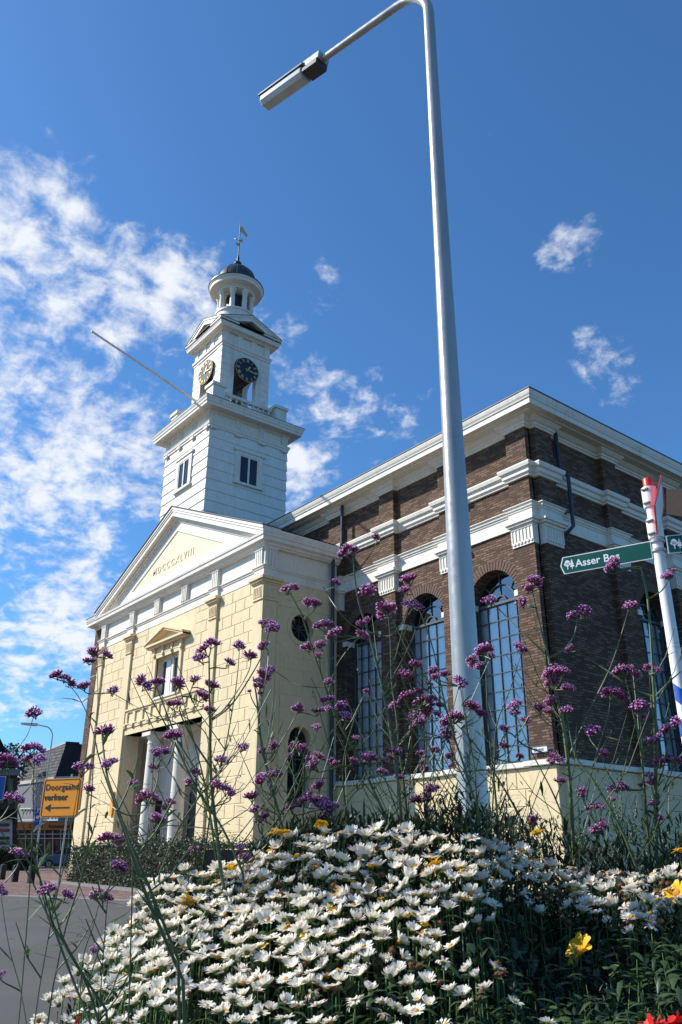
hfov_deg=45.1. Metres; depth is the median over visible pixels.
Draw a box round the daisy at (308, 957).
[298,950,318,1022]
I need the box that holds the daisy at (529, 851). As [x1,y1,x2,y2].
[524,848,534,895]
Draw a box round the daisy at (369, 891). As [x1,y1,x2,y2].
[360,884,377,969]
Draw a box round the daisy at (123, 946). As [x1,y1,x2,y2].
[118,939,133,972]
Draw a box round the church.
[68,221,681,890]
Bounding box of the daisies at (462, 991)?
[29,824,512,1023]
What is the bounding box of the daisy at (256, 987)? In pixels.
[251,982,262,1023]
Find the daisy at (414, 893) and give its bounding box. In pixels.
[404,888,424,970]
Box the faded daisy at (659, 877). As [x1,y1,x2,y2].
[654,873,665,937]
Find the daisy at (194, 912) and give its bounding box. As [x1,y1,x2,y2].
[185,908,202,950]
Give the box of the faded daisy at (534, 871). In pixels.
[528,868,541,935]
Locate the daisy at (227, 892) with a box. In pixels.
[218,885,235,923]
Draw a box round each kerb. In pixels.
[0,894,641,928]
[50,880,235,897]
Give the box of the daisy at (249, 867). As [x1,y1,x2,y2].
[245,860,255,902]
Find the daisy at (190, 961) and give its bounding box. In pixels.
[183,955,196,1022]
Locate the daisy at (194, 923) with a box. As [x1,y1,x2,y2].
[188,916,204,950]
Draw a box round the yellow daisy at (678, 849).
[671,847,681,868]
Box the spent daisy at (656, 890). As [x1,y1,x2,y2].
[652,887,663,954]
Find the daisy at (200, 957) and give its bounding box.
[192,949,210,1017]
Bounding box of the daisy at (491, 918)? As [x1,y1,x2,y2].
[484,911,496,991]
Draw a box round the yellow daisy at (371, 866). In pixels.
[367,864,374,937]
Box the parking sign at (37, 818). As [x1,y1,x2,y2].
[34,807,40,825]
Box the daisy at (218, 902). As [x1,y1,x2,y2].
[210,898,224,974]
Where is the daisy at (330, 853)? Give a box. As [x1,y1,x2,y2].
[325,848,336,873]
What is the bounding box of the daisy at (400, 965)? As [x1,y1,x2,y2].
[391,960,405,1021]
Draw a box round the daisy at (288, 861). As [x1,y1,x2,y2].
[282,858,296,933]
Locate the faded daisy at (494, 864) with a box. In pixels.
[490,860,499,874]
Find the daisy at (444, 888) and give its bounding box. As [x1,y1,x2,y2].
[434,882,450,959]
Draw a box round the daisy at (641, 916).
[634,912,650,985]
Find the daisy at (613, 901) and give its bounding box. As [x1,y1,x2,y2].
[605,895,622,963]
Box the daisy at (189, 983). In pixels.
[175,973,195,1023]
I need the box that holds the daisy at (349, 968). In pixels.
[343,964,358,1022]
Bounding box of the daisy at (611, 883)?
[602,879,618,945]
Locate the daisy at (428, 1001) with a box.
[422,995,435,1023]
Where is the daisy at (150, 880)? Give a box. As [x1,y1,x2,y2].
[147,877,156,943]
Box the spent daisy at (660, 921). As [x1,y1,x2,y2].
[656,918,666,966]
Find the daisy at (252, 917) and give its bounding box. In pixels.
[244,908,263,943]
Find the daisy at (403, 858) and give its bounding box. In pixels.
[393,854,411,910]
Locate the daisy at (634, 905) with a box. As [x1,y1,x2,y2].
[626,900,640,974]
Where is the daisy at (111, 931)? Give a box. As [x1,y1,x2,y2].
[105,923,120,971]
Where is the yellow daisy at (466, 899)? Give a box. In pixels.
[461,897,472,985]
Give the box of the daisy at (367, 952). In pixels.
[357,946,375,1017]
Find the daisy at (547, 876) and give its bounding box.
[538,870,551,936]
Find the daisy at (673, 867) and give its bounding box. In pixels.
[665,862,679,929]
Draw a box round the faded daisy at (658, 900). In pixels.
[652,895,665,955]
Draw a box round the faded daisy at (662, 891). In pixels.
[658,886,670,941]
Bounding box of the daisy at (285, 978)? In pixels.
[276,972,294,1015]
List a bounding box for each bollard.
[0,864,6,879]
[11,864,19,881]
[27,865,34,882]
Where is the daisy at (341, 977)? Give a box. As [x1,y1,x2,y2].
[331,971,347,1023]
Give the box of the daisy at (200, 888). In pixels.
[192,885,210,964]
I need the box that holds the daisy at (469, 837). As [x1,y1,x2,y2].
[460,833,479,863]
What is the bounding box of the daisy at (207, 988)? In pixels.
[199,982,217,1023]
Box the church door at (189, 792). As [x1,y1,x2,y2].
[182,779,197,841]
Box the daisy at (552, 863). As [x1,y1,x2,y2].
[547,857,559,924]
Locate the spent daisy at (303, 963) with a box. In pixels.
[300,960,308,1023]
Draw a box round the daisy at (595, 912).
[588,908,602,977]
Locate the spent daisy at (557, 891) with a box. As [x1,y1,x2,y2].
[553,888,562,952]
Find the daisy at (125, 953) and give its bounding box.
[121,945,137,1023]
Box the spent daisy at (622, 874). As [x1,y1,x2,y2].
[617,869,626,882]
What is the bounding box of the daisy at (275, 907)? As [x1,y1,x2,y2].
[262,901,281,965]
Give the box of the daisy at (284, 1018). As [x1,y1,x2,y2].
[275,1012,294,1021]
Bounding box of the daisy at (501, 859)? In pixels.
[493,855,508,917]
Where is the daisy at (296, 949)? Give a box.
[287,942,307,1023]
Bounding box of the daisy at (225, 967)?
[216,959,233,1023]
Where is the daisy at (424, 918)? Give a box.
[416,914,431,989]
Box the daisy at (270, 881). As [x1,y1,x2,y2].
[259,874,277,959]
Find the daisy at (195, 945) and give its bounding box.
[184,939,203,1008]
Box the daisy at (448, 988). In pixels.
[442,982,456,1023]
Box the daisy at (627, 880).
[620,876,633,897]
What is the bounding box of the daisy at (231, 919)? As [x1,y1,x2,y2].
[225,914,239,973]
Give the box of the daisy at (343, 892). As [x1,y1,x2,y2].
[333,884,349,969]
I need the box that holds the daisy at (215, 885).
[207,879,220,959]
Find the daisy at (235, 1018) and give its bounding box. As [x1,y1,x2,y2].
[224,1012,243,1023]
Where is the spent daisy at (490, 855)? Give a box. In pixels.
[486,852,494,910]
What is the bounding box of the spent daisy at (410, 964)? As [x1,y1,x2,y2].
[406,961,414,1020]
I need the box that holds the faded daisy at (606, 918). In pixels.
[602,915,612,984]
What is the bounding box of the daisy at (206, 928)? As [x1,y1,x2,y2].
[196,923,214,976]
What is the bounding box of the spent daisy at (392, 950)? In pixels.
[386,946,396,1013]
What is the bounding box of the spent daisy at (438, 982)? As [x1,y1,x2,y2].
[436,979,443,1016]
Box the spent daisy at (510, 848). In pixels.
[507,845,513,893]
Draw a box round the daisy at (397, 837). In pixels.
[387,830,404,898]
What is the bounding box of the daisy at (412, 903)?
[405,896,419,950]
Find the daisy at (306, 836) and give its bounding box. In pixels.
[300,833,314,906]
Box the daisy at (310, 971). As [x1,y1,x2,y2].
[303,965,320,1013]
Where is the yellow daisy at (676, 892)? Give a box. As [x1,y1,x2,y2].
[661,879,681,925]
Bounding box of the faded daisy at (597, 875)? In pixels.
[595,871,604,929]
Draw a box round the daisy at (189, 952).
[183,948,201,1014]
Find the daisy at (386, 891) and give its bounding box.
[378,883,391,951]
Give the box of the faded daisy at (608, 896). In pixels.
[604,892,619,957]
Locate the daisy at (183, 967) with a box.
[174,963,189,994]
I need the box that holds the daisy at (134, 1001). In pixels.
[124,993,141,1016]
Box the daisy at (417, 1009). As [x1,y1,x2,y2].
[407,1003,424,1023]
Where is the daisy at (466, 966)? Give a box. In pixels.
[458,958,471,1012]
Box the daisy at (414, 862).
[402,854,422,910]
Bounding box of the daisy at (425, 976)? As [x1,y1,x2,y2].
[418,969,435,1020]
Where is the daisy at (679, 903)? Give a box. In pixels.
[671,899,681,920]
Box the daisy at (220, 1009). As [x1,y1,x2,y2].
[211,1001,228,1023]
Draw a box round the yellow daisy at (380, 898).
[377,896,385,954]
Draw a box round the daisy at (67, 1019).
[58,1013,74,1023]
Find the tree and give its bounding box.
[4,742,28,784]
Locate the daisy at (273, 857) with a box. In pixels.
[265,853,281,926]
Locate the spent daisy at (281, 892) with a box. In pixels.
[278,889,284,963]
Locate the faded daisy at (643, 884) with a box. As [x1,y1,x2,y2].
[638,882,650,938]
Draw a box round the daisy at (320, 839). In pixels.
[310,835,325,856]
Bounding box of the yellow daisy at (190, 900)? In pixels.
[180,893,196,959]
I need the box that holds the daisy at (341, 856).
[334,851,350,916]
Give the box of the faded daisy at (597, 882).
[590,877,602,908]
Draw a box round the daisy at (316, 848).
[309,842,323,905]
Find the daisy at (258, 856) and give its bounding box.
[253,850,263,901]
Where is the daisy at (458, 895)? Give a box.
[451,891,466,937]
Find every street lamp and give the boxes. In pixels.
[21,722,52,859]
[258,0,492,899]
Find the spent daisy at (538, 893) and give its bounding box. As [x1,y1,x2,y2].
[535,891,544,949]
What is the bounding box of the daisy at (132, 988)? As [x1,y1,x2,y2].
[123,983,135,1007]
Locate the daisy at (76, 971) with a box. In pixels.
[71,964,86,1018]
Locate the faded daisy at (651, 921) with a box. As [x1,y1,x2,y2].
[644,916,656,991]
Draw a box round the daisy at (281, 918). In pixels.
[274,911,291,990]
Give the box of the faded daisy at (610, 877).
[604,874,616,913]
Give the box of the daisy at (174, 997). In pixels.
[169,993,186,1020]
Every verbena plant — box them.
[0,705,91,1023]
[0,741,53,1023]
[0,791,137,1023]
[0,848,43,1023]
[9,760,94,1023]
[34,645,116,1023]
[36,880,162,1023]
[48,669,156,1023]
[48,812,166,1017]
[76,673,303,903]
[76,708,256,972]
[78,859,128,1023]
[82,723,206,1023]
[100,757,226,1023]
[148,619,311,972]
[153,676,286,934]
[162,639,245,937]
[232,640,325,901]
[245,677,392,860]
[257,723,349,837]
[265,578,441,892]
[286,776,355,895]
[312,688,398,890]
[336,532,454,873]
[346,583,447,886]
[373,659,463,895]
[391,572,537,899]
[402,665,506,867]
[408,710,519,938]
[435,642,539,887]
[440,698,599,912]
[448,573,637,908]
[449,640,528,876]
[506,698,599,901]
[541,664,673,901]
[565,556,681,927]
[567,748,664,919]
[568,787,637,896]
[584,661,659,917]
[643,715,681,865]
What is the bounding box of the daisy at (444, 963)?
[435,955,449,1019]
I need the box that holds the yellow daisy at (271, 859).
[266,848,275,889]
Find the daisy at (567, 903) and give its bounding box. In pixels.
[561,897,575,969]
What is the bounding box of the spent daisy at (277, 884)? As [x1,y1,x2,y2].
[273,881,281,961]
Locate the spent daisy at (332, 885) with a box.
[329,881,336,956]
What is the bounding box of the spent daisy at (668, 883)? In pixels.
[664,880,677,935]
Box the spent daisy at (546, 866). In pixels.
[542,864,552,872]
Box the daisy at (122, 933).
[115,927,129,962]
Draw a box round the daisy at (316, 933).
[308,928,323,1015]
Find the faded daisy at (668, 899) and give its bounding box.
[660,897,674,951]
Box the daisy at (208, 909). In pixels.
[197,903,216,991]
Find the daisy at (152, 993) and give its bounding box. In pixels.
[145,987,161,1023]
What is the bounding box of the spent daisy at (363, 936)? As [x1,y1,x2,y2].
[358,933,367,995]
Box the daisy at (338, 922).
[329,918,345,948]
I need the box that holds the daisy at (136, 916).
[129,911,144,967]
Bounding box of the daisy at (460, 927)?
[452,921,468,1010]
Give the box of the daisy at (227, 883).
[215,880,236,888]
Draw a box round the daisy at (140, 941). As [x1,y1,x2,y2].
[131,934,147,1017]
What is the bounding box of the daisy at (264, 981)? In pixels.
[255,974,273,1009]
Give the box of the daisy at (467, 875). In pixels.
[459,869,476,916]
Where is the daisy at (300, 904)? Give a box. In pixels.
[292,898,308,959]
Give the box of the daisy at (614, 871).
[608,868,624,932]
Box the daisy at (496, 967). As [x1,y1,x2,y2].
[489,961,503,983]
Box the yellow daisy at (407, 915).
[404,913,411,992]
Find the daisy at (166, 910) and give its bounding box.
[160,906,173,975]
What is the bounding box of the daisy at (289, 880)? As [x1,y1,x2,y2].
[282,875,295,947]
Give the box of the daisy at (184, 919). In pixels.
[176,912,192,959]
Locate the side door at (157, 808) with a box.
[152,800,161,843]
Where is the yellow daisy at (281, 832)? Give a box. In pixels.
[267,828,290,878]
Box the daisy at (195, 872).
[189,869,204,895]
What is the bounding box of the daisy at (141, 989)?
[135,983,148,1023]
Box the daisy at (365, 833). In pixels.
[355,827,374,903]
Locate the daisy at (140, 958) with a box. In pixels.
[132,953,146,984]
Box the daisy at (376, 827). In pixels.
[366,820,383,895]
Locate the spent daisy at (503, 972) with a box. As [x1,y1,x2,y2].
[499,967,507,1020]
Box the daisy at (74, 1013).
[71,1008,87,1023]
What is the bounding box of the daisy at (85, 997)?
[75,992,90,1003]
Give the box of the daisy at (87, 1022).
[80,1019,94,1023]
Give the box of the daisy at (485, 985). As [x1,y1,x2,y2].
[477,980,492,1023]
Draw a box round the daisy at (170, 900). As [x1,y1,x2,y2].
[163,896,177,956]
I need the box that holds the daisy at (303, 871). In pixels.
[298,865,309,883]
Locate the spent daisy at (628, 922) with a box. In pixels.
[624,918,636,973]
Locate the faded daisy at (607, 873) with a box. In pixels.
[601,870,611,891]
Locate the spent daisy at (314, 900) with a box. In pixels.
[310,896,319,963]
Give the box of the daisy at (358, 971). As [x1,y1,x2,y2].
[348,965,365,1021]
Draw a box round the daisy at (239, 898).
[231,893,247,934]
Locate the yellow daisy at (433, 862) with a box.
[425,856,441,907]
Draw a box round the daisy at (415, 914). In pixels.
[405,906,421,948]
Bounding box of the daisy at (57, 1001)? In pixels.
[51,995,62,1022]
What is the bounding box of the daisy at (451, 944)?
[441,937,459,1023]
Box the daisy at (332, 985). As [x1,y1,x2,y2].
[323,981,340,1017]
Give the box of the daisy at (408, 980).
[402,973,414,1022]
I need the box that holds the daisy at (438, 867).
[432,861,445,936]
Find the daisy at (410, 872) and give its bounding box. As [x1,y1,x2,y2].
[401,866,417,948]
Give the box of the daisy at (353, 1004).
[346,999,359,1023]
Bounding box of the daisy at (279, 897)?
[271,891,285,973]
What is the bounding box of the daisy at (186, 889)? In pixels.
[177,883,196,954]
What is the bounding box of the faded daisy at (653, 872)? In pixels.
[647,869,660,885]
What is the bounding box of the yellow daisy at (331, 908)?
[327,906,337,992]
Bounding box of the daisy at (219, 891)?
[211,885,225,963]
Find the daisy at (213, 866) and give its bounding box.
[207,860,228,939]
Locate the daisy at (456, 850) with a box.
[448,845,463,924]
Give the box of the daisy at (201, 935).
[193,932,212,1018]
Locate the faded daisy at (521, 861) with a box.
[517,858,526,883]
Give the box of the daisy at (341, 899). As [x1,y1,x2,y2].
[331,896,346,967]
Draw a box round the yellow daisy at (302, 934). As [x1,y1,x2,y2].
[299,932,309,1012]
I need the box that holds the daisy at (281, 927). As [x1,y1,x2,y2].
[277,923,291,990]
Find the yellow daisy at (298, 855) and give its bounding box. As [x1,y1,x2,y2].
[293,853,300,914]
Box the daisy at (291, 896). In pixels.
[283,891,297,956]
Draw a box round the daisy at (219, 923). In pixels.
[212,917,227,977]
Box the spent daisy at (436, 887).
[433,884,439,941]
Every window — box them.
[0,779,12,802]
[0,819,11,847]
[143,625,189,700]
[172,448,194,495]
[232,446,265,490]
[284,721,314,811]
[287,610,316,645]
[343,605,382,779]
[398,584,450,772]
[473,560,530,765]
[634,583,681,771]
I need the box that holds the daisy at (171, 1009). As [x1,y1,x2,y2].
[161,1003,176,1023]
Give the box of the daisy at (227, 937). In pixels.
[221,933,233,995]
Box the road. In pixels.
[0,902,248,1023]
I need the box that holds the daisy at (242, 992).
[236,987,249,1023]
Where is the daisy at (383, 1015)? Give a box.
[378,1009,390,1023]
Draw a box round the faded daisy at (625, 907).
[618,901,631,949]
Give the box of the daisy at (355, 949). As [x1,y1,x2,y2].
[345,942,363,990]
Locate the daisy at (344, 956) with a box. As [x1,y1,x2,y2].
[335,950,350,1023]
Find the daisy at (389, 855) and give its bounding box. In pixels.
[385,849,398,906]
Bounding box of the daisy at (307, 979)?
[299,973,314,1018]
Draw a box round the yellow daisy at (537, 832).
[531,828,541,871]
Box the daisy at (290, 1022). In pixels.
[285,1019,296,1023]
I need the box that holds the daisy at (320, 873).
[312,866,332,940]
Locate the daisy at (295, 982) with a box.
[287,976,303,1020]
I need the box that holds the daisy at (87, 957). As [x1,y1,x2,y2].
[78,953,92,985]
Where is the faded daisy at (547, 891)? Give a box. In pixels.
[544,883,557,952]
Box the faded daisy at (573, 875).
[564,870,579,927]
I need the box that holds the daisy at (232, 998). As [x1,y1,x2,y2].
[222,992,244,1014]
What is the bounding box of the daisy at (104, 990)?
[98,984,113,1023]
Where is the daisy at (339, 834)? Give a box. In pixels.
[331,830,347,885]
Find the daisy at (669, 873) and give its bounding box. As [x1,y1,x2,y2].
[661,866,678,934]
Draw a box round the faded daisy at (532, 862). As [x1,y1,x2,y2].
[527,858,538,894]
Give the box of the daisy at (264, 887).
[254,882,271,903]
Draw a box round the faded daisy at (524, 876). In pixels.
[519,873,528,931]
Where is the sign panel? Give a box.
[666,489,681,516]
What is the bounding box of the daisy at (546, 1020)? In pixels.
[540,1016,557,1023]
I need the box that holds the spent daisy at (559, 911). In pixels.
[556,908,565,976]
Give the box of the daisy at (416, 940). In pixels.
[409,936,422,1018]
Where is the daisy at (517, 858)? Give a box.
[511,851,524,925]
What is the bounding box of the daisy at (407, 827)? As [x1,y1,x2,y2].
[398,821,414,855]
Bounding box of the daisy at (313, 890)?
[306,888,319,968]
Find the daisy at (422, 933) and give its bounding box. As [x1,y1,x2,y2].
[415,929,428,1013]
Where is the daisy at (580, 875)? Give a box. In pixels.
[575,868,589,934]
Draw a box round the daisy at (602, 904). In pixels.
[593,899,606,964]
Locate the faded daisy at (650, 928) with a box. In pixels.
[644,922,659,994]
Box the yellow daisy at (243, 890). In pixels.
[238,883,256,961]
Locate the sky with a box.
[0,0,681,781]
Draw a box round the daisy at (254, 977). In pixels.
[245,966,259,996]
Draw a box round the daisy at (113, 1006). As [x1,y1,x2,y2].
[105,998,119,1023]
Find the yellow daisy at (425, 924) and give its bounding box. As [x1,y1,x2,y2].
[420,921,430,996]
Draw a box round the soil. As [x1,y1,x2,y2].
[127,897,681,1023]
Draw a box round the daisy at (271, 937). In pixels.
[260,932,279,1023]
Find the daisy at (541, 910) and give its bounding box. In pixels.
[534,904,547,970]
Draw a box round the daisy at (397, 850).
[390,848,405,923]
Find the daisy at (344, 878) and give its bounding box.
[335,873,353,936]
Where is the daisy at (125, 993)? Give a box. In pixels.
[120,973,126,1012]
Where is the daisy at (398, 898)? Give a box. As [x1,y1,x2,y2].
[392,894,403,980]
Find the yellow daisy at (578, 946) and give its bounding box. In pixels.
[565,931,591,1015]
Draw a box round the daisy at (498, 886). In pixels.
[489,879,503,950]
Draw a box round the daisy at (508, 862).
[501,857,516,933]
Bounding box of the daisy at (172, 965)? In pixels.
[166,961,181,1022]
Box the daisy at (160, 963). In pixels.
[151,956,170,975]
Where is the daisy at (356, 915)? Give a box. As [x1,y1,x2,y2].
[350,908,365,941]
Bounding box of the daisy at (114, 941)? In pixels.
[103,935,120,1023]
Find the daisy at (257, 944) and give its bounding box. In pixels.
[250,942,263,971]
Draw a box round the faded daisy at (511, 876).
[505,875,513,942]
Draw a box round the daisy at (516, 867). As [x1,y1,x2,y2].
[511,863,523,933]
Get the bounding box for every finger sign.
[560,541,652,574]
[666,534,681,553]
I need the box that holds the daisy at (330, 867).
[322,862,335,941]
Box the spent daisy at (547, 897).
[541,893,552,946]
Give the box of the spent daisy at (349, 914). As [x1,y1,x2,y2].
[345,898,352,957]
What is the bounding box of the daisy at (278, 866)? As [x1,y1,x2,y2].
[270,860,287,901]
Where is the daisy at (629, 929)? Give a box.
[621,924,635,1003]
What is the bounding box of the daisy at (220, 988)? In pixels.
[209,983,232,1022]
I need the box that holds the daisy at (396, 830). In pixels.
[392,825,403,875]
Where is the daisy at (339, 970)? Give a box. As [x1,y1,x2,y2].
[333,968,342,999]
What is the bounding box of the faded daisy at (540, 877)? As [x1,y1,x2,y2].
[535,871,548,941]
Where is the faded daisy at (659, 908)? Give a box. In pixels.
[652,904,670,968]
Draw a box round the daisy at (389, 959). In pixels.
[383,956,396,1021]
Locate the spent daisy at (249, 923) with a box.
[244,919,254,994]
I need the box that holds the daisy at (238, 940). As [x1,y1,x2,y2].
[230,934,247,1012]
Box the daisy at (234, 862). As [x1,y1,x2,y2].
[227,859,242,933]
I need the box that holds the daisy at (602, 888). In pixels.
[594,884,610,953]
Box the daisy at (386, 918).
[377,910,394,964]
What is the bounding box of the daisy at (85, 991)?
[74,986,95,1019]
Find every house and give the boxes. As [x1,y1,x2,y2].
[0,739,19,852]
[18,741,81,821]
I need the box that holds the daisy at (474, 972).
[469,967,478,1023]
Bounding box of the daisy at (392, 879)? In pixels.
[386,873,398,944]
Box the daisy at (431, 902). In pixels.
[425,895,438,962]
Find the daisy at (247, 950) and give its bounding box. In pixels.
[240,944,257,1012]
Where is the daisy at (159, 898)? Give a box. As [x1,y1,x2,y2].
[151,893,168,976]
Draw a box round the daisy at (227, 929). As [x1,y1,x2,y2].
[217,924,236,1016]
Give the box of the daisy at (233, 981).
[224,972,242,1006]
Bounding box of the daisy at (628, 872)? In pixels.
[625,871,639,935]
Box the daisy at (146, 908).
[140,905,150,962]
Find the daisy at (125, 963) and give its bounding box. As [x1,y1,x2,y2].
[119,958,129,1014]
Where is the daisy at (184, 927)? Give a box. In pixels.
[180,921,192,960]
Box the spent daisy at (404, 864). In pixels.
[401,862,410,924]
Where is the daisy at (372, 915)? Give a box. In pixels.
[362,908,382,998]
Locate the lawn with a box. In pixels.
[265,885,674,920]
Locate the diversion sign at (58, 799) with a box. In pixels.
[40,774,81,883]
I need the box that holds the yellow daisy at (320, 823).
[313,819,327,890]
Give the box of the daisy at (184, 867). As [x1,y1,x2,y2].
[177,862,190,930]
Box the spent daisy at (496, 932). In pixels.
[493,928,502,1005]
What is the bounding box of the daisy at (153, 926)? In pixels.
[149,919,167,1020]
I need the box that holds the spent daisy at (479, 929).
[476,927,484,1015]
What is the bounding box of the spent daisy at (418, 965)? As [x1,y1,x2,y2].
[415,962,422,1021]
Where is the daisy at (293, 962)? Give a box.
[284,956,299,1005]
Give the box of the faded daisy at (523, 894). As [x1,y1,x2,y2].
[516,887,531,958]
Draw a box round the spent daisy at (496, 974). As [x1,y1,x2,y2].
[492,970,500,1012]
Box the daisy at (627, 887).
[621,882,637,952]
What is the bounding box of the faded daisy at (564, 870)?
[560,869,572,915]
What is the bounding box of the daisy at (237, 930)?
[229,923,243,1002]
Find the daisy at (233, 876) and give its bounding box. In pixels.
[225,867,240,904]
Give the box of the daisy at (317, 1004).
[310,999,327,1015]
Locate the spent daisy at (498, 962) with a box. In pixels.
[494,959,501,1018]
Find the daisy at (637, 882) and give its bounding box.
[631,879,641,943]
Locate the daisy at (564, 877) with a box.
[557,869,573,934]
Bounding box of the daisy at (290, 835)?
[281,827,297,867]
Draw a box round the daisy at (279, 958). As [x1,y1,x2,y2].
[270,954,290,1004]
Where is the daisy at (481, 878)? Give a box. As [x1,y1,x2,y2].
[472,868,488,937]
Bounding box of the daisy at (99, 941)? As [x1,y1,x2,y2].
[95,934,111,1004]
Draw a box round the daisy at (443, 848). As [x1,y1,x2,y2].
[434,843,450,920]
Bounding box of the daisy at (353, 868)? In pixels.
[345,860,359,932]
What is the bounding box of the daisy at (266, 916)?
[256,908,276,949]
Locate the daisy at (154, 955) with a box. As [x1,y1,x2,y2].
[144,949,167,1019]
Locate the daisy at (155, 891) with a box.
[148,882,160,947]
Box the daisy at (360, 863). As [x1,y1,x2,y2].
[352,854,366,924]
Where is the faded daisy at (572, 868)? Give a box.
[566,866,578,916]
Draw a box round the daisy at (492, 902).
[482,897,502,986]
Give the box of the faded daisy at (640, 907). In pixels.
[637,903,646,969]
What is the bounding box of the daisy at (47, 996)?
[40,990,57,1018]
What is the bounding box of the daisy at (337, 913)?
[328,902,345,983]
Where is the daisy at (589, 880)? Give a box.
[584,874,594,931]
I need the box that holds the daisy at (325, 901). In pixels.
[320,895,337,983]
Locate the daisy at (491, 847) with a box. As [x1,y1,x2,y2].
[486,842,499,899]
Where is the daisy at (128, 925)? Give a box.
[120,919,136,936]
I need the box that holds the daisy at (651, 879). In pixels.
[646,874,659,939]
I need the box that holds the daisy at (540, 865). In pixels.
[533,862,543,925]
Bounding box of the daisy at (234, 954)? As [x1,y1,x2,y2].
[222,946,242,1014]
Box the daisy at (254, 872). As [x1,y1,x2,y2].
[244,866,258,910]
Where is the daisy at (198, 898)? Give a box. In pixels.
[192,893,207,969]
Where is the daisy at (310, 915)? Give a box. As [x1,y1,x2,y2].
[301,908,320,999]
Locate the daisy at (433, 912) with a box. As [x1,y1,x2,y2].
[427,906,441,1000]
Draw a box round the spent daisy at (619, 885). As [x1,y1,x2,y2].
[615,882,628,945]
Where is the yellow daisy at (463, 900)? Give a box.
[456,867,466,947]
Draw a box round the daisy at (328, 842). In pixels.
[321,835,334,911]
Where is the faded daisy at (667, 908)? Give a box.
[662,906,674,973]
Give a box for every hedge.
[0,845,37,870]
[64,827,255,891]
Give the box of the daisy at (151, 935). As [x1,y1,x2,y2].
[145,929,158,1020]
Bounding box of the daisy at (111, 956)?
[103,951,120,1022]
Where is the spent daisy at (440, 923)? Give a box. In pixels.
[436,920,443,981]
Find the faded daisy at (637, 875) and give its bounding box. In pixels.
[631,872,647,931]
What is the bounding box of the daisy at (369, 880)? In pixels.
[364,875,374,939]
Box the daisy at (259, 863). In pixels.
[249,855,264,925]
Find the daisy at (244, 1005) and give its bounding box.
[235,1000,251,1023]
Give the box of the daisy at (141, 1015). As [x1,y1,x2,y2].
[132,1008,149,1020]
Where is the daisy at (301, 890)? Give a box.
[293,883,312,896]
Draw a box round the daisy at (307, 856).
[297,852,315,906]
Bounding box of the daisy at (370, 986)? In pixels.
[364,980,378,1023]
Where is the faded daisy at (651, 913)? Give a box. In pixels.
[645,910,661,981]
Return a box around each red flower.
[637,1013,665,1023]
[663,1010,681,1023]
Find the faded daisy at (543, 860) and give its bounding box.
[538,857,548,912]
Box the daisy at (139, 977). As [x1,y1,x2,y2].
[132,973,149,994]
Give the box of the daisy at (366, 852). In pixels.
[355,844,372,926]
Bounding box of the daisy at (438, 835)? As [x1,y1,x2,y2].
[429,830,446,900]
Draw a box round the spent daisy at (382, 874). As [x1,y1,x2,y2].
[377,871,384,948]
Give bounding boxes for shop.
[18,822,73,866]
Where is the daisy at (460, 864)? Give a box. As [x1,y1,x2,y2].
[452,859,467,902]
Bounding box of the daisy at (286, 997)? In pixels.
[280,991,294,1014]
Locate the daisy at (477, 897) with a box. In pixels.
[470,892,484,958]
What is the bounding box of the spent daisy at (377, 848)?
[375,844,380,872]
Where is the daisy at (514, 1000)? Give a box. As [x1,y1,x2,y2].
[508,994,524,1020]
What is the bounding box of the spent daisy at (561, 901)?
[558,898,570,966]
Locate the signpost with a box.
[641,477,681,739]
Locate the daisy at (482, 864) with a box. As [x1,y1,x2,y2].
[475,858,491,937]
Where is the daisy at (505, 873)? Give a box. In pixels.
[498,867,511,941]
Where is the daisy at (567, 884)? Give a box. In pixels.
[562,880,576,937]
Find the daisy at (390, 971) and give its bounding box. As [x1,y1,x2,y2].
[381,964,397,1022]
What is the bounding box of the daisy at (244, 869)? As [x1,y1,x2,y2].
[235,863,248,934]
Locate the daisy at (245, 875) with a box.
[237,872,252,883]
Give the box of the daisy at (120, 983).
[115,976,128,1014]
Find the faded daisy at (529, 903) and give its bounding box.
[524,898,535,950]
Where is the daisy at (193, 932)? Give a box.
[188,927,202,982]
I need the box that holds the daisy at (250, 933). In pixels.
[244,928,257,1011]
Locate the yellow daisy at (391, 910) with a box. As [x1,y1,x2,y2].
[390,907,395,993]
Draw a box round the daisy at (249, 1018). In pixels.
[242,1014,258,1023]
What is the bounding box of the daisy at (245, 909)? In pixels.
[239,903,250,943]
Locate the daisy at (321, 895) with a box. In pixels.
[314,890,328,968]
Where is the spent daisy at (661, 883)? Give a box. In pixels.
[657,880,669,944]
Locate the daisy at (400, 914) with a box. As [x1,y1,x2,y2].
[393,907,408,960]
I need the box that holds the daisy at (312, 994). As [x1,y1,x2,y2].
[305,989,318,1023]
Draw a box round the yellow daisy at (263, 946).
[258,943,268,1019]
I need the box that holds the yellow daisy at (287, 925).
[283,924,290,1011]
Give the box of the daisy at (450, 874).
[443,868,460,950]
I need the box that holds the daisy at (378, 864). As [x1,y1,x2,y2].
[370,859,386,913]
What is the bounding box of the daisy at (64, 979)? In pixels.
[55,971,73,1023]
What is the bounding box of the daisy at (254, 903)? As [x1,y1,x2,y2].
[248,898,256,963]
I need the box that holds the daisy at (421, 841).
[411,834,427,897]
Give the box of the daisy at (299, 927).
[288,920,310,990]
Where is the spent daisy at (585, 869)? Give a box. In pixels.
[579,866,589,892]
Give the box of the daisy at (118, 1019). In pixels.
[111,1013,127,1023]
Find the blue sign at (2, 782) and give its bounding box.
[0,776,5,799]
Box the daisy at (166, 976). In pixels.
[158,968,174,1022]
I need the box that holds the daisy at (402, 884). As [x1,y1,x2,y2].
[395,875,409,951]

